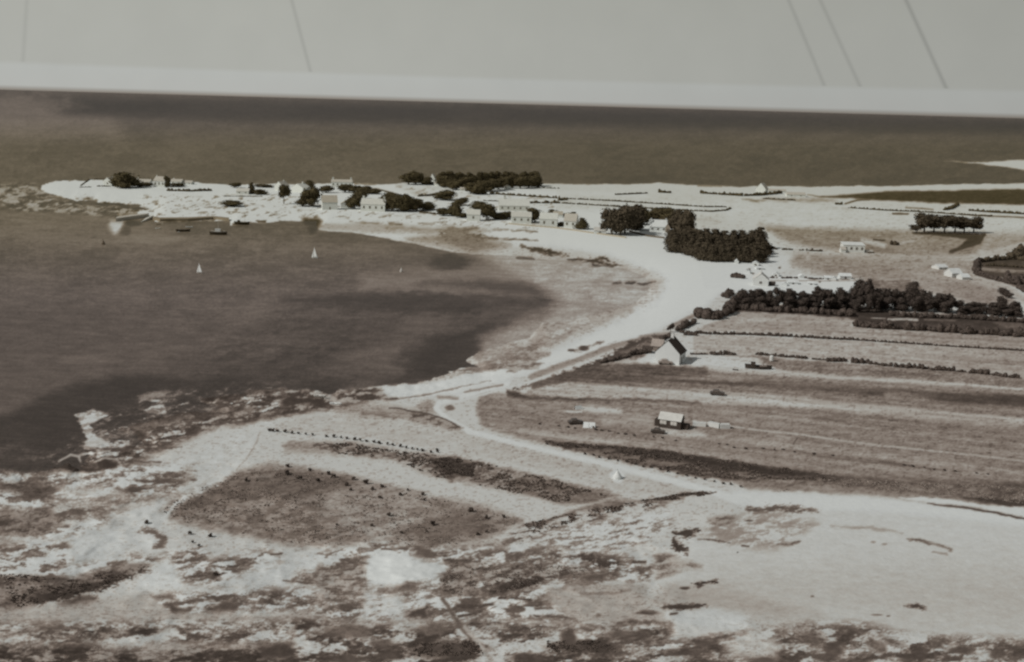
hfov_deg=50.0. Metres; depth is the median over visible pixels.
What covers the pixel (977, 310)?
tree
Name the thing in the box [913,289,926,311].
pine tree
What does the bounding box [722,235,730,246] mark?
pine tree
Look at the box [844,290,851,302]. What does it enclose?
tree
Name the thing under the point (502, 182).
broadleaf tree
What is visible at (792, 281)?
beach hut
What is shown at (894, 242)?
hedge
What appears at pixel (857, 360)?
hedge
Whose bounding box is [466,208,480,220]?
cottage
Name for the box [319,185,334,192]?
broadleaf tree
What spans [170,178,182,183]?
house
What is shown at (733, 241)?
pine tree
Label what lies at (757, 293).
tree
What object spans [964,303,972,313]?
pine tree
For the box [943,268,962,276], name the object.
cottage
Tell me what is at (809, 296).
tree
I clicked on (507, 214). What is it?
broadleaf tree
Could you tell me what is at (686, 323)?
hedge
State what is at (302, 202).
broadleaf tree
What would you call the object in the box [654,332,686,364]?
house
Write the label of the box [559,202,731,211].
hedge
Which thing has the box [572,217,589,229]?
pine tree
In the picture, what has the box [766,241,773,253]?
pine tree
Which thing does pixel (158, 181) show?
house
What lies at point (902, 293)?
pine tree
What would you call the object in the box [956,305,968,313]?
tree
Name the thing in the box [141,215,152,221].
slipway
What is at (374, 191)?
broadleaf tree
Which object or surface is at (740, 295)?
tree
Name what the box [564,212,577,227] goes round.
house
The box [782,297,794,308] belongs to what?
tree
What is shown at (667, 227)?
villa wing
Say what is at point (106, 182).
house
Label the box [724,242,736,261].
pine tree
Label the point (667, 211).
broadleaf tree
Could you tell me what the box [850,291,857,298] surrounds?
tree
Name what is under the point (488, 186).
broadleaf tree
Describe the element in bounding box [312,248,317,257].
sailing boat
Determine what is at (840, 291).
tree
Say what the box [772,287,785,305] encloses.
tree
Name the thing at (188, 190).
hedge
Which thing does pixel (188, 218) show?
quay wall
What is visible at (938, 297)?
tree
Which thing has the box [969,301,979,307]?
tree
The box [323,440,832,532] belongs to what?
scrub
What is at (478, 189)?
broadleaf tree
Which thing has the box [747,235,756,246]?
pine tree
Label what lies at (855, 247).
bungalow
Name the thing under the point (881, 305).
pine tree
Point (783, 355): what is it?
hedge
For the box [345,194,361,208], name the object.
broadleaf tree
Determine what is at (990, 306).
pine tree
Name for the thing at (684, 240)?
pine tree
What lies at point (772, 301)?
tree
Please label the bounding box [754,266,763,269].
beach hut
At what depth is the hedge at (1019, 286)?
511.38 m
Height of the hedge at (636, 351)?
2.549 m
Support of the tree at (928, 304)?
on the ground at (760, 569)
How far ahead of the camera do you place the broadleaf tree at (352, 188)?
942.50 m
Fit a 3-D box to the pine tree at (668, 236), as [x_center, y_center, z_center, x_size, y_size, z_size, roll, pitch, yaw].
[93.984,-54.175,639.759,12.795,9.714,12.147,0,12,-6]
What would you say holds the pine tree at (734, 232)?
on the ground at (760, 569)
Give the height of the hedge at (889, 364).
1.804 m
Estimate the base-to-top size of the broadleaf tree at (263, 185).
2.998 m
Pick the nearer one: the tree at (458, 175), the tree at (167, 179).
the tree at (167, 179)
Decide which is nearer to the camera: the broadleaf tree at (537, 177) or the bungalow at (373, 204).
the bungalow at (373, 204)
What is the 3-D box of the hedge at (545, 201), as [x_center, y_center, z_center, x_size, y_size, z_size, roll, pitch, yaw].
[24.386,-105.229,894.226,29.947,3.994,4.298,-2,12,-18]
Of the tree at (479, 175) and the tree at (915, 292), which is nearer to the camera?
the tree at (915, 292)
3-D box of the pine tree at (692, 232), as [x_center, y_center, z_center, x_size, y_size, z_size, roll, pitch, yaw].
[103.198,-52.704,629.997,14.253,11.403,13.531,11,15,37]
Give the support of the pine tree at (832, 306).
on the ground at (760, 569)
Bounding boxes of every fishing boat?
[234,220,249,224]
[745,361,771,369]
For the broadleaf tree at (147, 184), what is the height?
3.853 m
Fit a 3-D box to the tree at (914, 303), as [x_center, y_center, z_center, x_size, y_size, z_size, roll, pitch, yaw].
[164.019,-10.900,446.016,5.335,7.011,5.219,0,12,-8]
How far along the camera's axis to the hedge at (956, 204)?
947.55 m
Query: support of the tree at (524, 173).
on the ground at (760, 569)
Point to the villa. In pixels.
(655, 225)
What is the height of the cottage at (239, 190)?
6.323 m
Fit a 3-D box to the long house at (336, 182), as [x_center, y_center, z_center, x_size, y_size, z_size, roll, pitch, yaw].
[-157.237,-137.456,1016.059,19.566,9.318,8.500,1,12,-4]
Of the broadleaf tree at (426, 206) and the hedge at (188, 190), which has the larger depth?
the hedge at (188, 190)
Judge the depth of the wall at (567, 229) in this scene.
706.93 m
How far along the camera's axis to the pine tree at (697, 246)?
590.98 m
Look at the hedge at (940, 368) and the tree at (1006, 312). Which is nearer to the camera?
the hedge at (940, 368)
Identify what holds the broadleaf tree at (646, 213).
on the ground at (760, 569)
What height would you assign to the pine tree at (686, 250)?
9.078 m
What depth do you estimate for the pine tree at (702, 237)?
609.39 m
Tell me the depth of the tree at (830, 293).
448.28 m
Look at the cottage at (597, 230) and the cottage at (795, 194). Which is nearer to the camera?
the cottage at (597, 230)
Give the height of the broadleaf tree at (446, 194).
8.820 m
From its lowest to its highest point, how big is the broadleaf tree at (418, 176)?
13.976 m
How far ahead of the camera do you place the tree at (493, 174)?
1078.93 m
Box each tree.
[107,171,143,188]
[143,182,154,186]
[163,175,170,187]
[169,183,185,186]
[219,200,242,206]
[228,182,241,187]
[248,182,254,193]
[253,189,268,194]
[254,184,273,187]
[278,184,291,203]
[294,199,307,205]
[298,186,322,206]
[304,180,315,187]
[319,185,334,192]
[336,184,351,191]
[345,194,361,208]
[347,185,362,192]
[352,189,367,197]
[355,186,371,191]
[366,188,382,193]
[379,195,394,209]
[384,192,396,210]
[389,194,405,211]
[398,193,411,211]
[399,172,417,184]
[404,170,425,184]
[409,197,419,210]
[415,198,424,209]
[420,177,433,184]
[420,203,430,209]
[424,201,436,209]
[432,189,457,199]
[434,175,450,183]
[435,171,446,177]
[436,207,446,215]
[438,176,453,187]
[445,170,453,177]
[445,201,463,215]
[446,178,465,189]
[452,172,461,178]
[452,197,469,204]
[455,212,466,217]
[457,176,473,184]
[462,182,476,193]
[467,172,476,181]
[469,182,488,194]
[469,201,485,209]
[474,172,483,182]
[475,180,494,191]
[479,202,497,219]
[481,172,491,181]
[486,178,499,190]
[489,171,495,178]
[492,212,506,219]
[494,171,505,178]
[496,178,507,189]
[500,176,515,187]
[500,211,510,218]
[511,176,530,187]
[519,171,528,176]
[523,176,537,187]
[527,207,539,221]
[531,174,543,186]
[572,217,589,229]
[599,207,625,234]
[604,207,637,234]
[617,203,639,232]
[632,204,648,230]
[644,207,651,223]
[650,207,665,219]
[658,207,674,219]
[661,230,676,244]
[663,232,681,252]
[667,209,690,229]
[667,323,674,331]
[671,210,696,227]
[672,225,682,233]
[673,236,689,252]
[675,233,688,252]
[680,239,695,255]
[686,230,698,238]
[688,240,702,257]
[694,242,709,260]
[696,229,703,237]
[697,234,706,244]
[702,228,714,238]
[702,234,715,246]
[703,244,721,261]
[711,228,723,239]
[712,235,724,247]
[716,244,728,261]
[720,230,729,238]
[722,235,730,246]
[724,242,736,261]
[725,235,739,246]
[730,229,739,238]
[733,245,745,262]
[735,289,747,303]
[737,229,748,238]
[737,234,749,249]
[740,297,752,306]
[741,246,753,262]
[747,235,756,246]
[747,245,762,262]
[748,289,755,304]
[750,237,769,250]
[752,289,764,297]
[753,227,771,245]
[756,296,765,303]
[758,241,770,256]
[758,246,769,262]
[765,290,777,307]
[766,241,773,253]
[766,296,778,306]
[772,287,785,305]
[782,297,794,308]
[783,288,793,302]
[783,291,798,307]
[796,297,809,306]
[798,290,807,298]
[806,293,812,307]
[809,291,822,308]
[810,296,822,306]
[814,286,826,300]
[821,296,837,308]
[823,288,834,303]
[823,297,835,308]
[834,287,846,299]
[835,295,846,309]
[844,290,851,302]
[846,299,855,308]
[849,277,872,305]
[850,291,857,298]
[852,297,863,311]
[864,283,877,311]
[866,278,873,289]
[873,294,883,311]
[877,288,885,309]
[881,288,892,307]
[881,296,893,310]
[891,289,899,308]
[892,291,908,310]
[895,297,907,310]
[903,289,914,309]
[905,281,920,290]
[906,287,920,309]
[908,224,923,231]
[908,296,921,310]
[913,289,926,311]
[914,212,936,231]
[922,298,935,311]
[924,291,933,300]
[927,214,942,231]
[931,293,943,311]
[933,294,952,312]
[939,215,959,231]
[940,300,953,313]
[948,215,965,232]
[948,293,955,311]
[954,300,964,308]
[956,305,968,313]
[957,216,975,232]
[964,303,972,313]
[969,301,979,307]
[969,307,982,313]
[970,216,983,232]
[978,302,987,312]
[984,302,1001,315]
[991,308,1000,315]
[996,296,1007,314]
[997,287,1009,294]
[1001,309,1013,316]
[1003,303,1019,315]
[1004,291,1014,297]
[1010,301,1020,307]
[1011,311,1023,316]
[1013,307,1023,313]
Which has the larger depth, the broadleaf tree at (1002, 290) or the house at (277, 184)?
the house at (277, 184)
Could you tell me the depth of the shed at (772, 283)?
503.37 m
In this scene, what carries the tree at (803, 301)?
on the ground at (760, 569)
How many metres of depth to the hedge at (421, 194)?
932.59 m
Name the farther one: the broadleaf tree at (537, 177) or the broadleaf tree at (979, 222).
the broadleaf tree at (537, 177)
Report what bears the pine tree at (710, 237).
on the ground at (760, 569)
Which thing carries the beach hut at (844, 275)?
on the ground at (760, 569)
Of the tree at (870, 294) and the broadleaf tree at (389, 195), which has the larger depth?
the broadleaf tree at (389, 195)
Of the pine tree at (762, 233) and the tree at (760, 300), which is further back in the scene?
the pine tree at (762, 233)
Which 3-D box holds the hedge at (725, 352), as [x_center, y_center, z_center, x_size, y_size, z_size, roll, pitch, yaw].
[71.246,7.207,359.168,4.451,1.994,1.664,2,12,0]
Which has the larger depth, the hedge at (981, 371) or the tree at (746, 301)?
the tree at (746, 301)
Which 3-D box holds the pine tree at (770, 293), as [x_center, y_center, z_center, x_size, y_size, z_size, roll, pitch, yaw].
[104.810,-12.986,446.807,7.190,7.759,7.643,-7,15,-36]
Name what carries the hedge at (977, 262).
on the ground at (760, 569)
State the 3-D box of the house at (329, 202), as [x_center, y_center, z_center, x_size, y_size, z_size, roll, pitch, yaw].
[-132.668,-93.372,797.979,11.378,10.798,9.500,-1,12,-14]
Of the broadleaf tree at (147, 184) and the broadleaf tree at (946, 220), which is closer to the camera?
the broadleaf tree at (946, 220)
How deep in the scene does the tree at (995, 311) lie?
441.36 m
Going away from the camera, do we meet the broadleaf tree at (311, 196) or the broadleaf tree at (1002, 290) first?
the broadleaf tree at (1002, 290)
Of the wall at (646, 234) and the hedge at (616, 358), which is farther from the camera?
the wall at (646, 234)
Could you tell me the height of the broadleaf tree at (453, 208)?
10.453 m
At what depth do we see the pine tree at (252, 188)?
908.10 m
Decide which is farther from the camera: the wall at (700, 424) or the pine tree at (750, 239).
the pine tree at (750, 239)
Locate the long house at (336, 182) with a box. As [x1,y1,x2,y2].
[331,177,352,186]
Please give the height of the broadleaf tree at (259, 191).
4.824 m
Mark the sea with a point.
(132, 322)
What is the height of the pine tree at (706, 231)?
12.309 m
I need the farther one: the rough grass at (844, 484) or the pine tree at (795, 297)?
the pine tree at (795, 297)
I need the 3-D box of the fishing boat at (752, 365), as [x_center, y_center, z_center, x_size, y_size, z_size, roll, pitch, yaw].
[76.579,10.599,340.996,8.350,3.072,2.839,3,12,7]
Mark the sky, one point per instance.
(958, 58)
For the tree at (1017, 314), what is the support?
on the ground at (760, 569)
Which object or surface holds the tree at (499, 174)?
on the ground at (760, 569)
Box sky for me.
[0,0,1023,117]
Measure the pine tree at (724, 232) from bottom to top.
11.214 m
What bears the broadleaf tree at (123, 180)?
on the ground at (760, 569)
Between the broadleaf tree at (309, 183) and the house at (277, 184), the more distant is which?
the broadleaf tree at (309, 183)
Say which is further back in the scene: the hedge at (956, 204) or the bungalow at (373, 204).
the hedge at (956, 204)
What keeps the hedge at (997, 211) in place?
on the ground at (760, 569)
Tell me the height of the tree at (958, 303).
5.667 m
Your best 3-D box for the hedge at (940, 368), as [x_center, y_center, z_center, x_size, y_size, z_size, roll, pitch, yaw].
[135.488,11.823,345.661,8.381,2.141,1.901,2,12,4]
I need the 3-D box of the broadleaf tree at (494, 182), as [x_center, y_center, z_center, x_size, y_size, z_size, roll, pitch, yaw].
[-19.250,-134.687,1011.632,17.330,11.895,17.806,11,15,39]
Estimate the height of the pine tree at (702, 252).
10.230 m
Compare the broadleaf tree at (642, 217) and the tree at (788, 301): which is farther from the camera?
the broadleaf tree at (642, 217)
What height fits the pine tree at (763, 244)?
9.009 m
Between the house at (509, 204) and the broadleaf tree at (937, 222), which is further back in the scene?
the house at (509, 204)
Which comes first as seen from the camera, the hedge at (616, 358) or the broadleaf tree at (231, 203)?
the hedge at (616, 358)
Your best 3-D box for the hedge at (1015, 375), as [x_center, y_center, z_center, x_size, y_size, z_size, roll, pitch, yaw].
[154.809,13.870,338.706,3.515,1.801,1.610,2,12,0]
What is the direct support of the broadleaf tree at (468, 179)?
on the ground at (760, 569)
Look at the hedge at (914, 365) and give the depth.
347.44 m
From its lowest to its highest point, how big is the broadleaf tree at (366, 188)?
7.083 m
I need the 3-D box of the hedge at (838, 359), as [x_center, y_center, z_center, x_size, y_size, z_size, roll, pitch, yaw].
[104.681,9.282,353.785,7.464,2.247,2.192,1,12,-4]
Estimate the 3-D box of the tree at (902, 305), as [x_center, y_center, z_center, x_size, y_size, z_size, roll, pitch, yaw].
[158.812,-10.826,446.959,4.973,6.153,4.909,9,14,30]
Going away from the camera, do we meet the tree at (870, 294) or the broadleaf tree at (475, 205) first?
the tree at (870, 294)
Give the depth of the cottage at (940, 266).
573.43 m
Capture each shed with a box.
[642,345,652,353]
[651,338,664,350]
[769,281,775,285]
[839,247,846,252]
[956,273,970,279]
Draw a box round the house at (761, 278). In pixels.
[753,270,768,285]
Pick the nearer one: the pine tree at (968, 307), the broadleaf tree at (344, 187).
the pine tree at (968, 307)
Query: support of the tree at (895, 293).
on the ground at (760, 569)
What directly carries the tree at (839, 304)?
on the ground at (760, 569)
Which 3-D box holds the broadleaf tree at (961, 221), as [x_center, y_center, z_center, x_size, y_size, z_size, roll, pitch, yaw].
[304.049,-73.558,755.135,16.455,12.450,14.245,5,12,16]
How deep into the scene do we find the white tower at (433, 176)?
1099.80 m
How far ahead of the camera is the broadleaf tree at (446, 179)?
1036.46 m
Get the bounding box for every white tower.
[431,173,435,182]
[756,183,768,192]
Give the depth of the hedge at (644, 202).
920.95 m
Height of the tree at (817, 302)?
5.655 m
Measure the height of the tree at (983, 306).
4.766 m
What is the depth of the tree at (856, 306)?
441.66 m
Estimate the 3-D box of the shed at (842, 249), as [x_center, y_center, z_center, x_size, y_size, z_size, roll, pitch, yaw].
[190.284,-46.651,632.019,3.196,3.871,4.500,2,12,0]
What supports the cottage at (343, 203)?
on the ground at (760, 569)
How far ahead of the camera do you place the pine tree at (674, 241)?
609.12 m
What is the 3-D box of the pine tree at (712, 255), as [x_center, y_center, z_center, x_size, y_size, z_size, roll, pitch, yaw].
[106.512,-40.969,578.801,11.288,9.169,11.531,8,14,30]
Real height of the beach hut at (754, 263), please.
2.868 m
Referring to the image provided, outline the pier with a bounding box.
[116,213,148,220]
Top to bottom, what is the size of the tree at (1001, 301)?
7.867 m
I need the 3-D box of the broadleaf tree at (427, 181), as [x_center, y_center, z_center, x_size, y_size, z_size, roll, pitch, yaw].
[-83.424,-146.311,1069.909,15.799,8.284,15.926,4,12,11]
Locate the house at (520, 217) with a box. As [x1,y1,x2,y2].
[511,210,531,222]
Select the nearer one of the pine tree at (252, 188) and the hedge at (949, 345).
the hedge at (949, 345)
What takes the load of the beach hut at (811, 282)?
on the ground at (760, 569)
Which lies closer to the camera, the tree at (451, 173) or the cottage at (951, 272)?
the cottage at (951, 272)
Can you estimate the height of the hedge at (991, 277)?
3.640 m
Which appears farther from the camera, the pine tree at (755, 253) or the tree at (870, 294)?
the pine tree at (755, 253)
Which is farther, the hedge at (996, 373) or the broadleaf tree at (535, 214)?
the broadleaf tree at (535, 214)
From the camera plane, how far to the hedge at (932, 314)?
434.36 m
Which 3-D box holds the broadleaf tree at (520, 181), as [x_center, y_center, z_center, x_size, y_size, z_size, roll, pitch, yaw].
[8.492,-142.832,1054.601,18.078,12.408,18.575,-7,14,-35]
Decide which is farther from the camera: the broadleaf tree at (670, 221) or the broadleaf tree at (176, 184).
the broadleaf tree at (176, 184)
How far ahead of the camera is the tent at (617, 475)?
236.21 m
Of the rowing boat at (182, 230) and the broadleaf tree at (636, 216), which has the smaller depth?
the rowing boat at (182, 230)
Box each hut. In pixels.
[654,411,689,429]
[752,261,758,265]
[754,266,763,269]
[786,280,798,283]
[807,281,815,284]
[823,275,831,279]
[838,273,851,278]
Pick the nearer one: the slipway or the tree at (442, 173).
the slipway
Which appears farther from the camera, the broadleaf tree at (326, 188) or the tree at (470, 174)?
the tree at (470, 174)
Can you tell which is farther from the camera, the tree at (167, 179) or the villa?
the tree at (167, 179)
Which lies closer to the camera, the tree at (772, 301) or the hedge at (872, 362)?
the hedge at (872, 362)
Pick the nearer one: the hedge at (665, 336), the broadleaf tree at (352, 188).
the hedge at (665, 336)
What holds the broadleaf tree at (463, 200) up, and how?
on the ground at (760, 569)
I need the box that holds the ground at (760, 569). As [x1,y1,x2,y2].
[0,159,1023,661]
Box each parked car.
[568,418,583,424]
[651,427,664,433]
[658,358,672,364]
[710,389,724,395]
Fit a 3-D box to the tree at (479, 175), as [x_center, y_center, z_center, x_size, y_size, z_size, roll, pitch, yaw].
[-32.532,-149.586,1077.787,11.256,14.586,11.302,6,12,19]
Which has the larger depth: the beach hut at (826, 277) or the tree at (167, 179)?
the tree at (167, 179)
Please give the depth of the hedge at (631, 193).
1015.71 m
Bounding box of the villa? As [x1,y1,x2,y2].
[649,218,667,231]
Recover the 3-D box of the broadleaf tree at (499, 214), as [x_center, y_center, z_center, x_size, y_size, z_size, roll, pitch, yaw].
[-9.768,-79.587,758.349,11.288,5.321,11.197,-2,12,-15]
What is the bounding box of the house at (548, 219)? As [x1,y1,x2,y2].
[539,211,557,226]
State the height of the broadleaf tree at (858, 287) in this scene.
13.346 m
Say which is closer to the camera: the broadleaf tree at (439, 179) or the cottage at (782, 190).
the broadleaf tree at (439, 179)
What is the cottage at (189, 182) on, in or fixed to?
on the ground at (760, 569)
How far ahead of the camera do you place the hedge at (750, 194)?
1043.62 m
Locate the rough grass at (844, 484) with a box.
[164,468,1023,595]
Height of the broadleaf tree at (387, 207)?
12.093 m
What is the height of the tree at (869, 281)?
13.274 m
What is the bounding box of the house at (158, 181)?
[153,175,170,186]
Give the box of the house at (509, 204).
[498,195,529,210]
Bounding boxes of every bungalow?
[361,196,386,211]
[840,241,865,252]
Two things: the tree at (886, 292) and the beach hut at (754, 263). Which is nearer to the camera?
the tree at (886, 292)
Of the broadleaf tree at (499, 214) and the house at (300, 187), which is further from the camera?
the house at (300, 187)
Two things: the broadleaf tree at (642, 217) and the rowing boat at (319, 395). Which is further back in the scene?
the broadleaf tree at (642, 217)
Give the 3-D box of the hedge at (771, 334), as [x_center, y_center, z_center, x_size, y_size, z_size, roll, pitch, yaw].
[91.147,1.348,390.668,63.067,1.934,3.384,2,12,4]
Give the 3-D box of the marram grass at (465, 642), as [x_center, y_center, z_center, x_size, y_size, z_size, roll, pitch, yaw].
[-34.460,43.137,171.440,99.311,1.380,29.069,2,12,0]
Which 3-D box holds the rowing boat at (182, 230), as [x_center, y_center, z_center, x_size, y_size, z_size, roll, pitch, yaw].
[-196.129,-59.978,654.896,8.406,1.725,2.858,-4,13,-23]
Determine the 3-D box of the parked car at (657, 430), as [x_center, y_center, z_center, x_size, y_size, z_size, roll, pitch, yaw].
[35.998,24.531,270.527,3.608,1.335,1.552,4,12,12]
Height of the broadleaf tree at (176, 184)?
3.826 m
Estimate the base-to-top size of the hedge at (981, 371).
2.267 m
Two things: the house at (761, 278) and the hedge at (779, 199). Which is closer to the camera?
the house at (761, 278)
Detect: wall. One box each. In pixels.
[153,216,228,220]
[508,223,625,237]
[629,230,664,237]
[693,421,705,426]
[707,421,729,428]
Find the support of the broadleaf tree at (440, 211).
on the ground at (760, 569)
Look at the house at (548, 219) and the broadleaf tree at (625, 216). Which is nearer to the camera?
the broadleaf tree at (625, 216)
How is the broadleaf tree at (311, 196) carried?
on the ground at (760, 569)
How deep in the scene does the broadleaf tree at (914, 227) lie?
747.08 m
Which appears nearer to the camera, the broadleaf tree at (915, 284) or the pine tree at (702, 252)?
the broadleaf tree at (915, 284)
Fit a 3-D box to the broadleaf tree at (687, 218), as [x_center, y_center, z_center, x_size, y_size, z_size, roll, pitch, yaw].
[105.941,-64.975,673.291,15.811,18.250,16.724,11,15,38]
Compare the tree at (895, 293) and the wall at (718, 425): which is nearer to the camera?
the wall at (718, 425)
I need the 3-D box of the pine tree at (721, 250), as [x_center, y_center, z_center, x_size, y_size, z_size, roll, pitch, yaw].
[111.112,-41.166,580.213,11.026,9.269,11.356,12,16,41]
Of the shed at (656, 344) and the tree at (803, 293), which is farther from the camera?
the tree at (803, 293)
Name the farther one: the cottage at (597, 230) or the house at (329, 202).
the house at (329, 202)
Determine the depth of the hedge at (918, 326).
406.16 m
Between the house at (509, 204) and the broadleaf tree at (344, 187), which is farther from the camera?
the broadleaf tree at (344, 187)
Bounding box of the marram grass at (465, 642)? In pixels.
[0,566,614,656]
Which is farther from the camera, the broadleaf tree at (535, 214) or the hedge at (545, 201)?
the hedge at (545, 201)
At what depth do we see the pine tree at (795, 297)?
446.85 m
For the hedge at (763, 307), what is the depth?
436.98 m
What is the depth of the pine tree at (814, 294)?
448.38 m
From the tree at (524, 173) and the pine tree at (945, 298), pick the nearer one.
the pine tree at (945, 298)
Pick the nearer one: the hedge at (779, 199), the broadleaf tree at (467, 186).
the broadleaf tree at (467, 186)
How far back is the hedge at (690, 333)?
387.88 m
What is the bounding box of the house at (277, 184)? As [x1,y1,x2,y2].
[274,180,289,190]
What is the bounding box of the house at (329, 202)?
[321,195,337,209]
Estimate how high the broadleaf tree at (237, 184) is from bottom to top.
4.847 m
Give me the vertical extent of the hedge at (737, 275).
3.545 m
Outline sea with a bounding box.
[0,90,1023,479]
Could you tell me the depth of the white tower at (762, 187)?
1079.95 m
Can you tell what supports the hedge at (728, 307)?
on the ground at (760, 569)
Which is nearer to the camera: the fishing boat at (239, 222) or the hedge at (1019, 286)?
the hedge at (1019, 286)
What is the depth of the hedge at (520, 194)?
960.37 m
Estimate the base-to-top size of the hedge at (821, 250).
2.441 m
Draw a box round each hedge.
[167,188,211,191]
[417,193,434,196]
[489,192,559,197]
[530,200,558,202]
[558,197,726,206]
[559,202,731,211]
[599,354,630,362]
[615,192,647,194]
[627,348,647,354]
[658,189,670,192]
[659,332,670,339]
[675,318,696,330]
[679,330,858,340]
[683,331,696,335]
[690,352,707,354]
[693,296,737,319]
[700,190,782,195]
[709,350,722,354]
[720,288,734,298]
[723,350,735,354]
[730,272,745,278]
[736,303,856,316]
[755,352,807,358]
[763,197,794,200]
[805,248,822,251]
[826,357,847,361]
[848,206,991,216]
[850,357,869,363]
[852,319,1023,336]
[859,338,1023,350]
[868,360,880,364]
[881,362,893,365]
[888,310,1023,322]
[890,240,899,244]
[894,362,929,368]
[915,231,984,234]
[929,365,955,370]
[943,201,959,209]
[968,208,1023,213]
[968,368,989,374]
[972,257,981,274]
[976,270,1009,283]
[981,255,1023,261]
[985,263,1023,267]
[992,371,1007,376]
[1003,270,1023,283]
[1006,243,1023,257]
[1008,373,1019,377]
[1016,283,1023,291]
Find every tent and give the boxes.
[574,405,582,409]
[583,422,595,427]
[613,469,621,479]
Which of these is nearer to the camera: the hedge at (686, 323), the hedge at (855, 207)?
the hedge at (686, 323)
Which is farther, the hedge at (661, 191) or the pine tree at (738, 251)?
the hedge at (661, 191)
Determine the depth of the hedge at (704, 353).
358.27 m
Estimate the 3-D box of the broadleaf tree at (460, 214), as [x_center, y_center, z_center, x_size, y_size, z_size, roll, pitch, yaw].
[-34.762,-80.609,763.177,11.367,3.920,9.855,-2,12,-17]
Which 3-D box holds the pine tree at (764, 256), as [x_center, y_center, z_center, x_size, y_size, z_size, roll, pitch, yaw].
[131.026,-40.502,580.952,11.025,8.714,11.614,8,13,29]
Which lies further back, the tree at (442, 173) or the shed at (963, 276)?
the tree at (442, 173)
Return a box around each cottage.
[182,180,193,184]
[236,187,249,193]
[341,201,348,207]
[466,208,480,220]
[553,210,562,216]
[594,227,605,233]
[768,189,785,192]
[785,192,805,196]
[931,264,947,269]
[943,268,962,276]
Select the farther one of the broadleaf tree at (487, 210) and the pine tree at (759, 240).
the broadleaf tree at (487, 210)
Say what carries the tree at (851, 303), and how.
on the ground at (760, 569)
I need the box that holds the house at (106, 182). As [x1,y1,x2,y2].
[103,177,113,185]
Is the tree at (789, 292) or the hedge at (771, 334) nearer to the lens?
the hedge at (771, 334)
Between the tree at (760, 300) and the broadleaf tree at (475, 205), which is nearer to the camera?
the tree at (760, 300)
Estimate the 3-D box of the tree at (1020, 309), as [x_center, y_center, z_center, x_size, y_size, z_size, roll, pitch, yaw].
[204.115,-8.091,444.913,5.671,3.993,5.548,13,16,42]
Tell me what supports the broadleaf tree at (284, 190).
on the ground at (760, 569)
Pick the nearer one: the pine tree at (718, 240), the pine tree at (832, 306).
the pine tree at (832, 306)
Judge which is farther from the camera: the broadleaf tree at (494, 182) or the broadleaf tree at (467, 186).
the broadleaf tree at (494, 182)
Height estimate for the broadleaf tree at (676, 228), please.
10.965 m
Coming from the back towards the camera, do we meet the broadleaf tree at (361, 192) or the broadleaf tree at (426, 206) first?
the broadleaf tree at (361, 192)
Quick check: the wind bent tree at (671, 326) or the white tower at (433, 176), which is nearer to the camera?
the wind bent tree at (671, 326)
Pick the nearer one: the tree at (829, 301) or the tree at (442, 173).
the tree at (829, 301)
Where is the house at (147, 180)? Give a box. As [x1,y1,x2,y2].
[137,177,152,182]
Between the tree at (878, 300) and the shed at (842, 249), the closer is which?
the tree at (878, 300)
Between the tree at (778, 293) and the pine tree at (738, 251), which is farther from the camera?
the pine tree at (738, 251)
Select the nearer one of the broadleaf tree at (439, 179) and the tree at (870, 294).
the tree at (870, 294)
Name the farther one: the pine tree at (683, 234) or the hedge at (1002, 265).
the pine tree at (683, 234)
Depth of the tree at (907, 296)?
448.62 m
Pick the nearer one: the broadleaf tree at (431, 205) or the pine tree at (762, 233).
the pine tree at (762, 233)
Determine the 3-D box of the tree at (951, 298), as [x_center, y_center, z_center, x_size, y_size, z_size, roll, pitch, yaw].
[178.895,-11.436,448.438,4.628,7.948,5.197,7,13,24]
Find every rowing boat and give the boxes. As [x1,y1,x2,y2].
[176,229,189,231]
[209,231,226,234]
[313,393,325,397]
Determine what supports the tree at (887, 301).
on the ground at (760, 569)
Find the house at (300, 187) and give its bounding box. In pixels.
[291,182,310,192]
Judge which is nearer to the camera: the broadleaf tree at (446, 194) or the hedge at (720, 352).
the hedge at (720, 352)
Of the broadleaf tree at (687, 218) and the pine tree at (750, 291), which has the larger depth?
the broadleaf tree at (687, 218)
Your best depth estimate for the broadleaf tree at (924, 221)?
745.50 m
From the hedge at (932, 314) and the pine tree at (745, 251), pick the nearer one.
the hedge at (932, 314)
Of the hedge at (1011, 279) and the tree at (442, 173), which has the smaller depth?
the hedge at (1011, 279)
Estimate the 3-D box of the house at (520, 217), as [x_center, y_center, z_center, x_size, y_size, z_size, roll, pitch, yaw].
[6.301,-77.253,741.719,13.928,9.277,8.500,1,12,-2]
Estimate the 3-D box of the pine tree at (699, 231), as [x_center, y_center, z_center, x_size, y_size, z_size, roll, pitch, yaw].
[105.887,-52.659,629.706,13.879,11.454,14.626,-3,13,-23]
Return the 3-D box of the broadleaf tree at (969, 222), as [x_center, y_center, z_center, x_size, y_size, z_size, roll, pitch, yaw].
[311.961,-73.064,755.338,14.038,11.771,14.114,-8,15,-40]
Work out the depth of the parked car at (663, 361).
342.76 m
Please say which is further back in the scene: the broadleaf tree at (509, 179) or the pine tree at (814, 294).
the broadleaf tree at (509, 179)
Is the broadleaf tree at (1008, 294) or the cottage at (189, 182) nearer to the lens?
the broadleaf tree at (1008, 294)
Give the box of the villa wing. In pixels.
[665,223,670,231]
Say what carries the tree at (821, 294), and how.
on the ground at (760, 569)

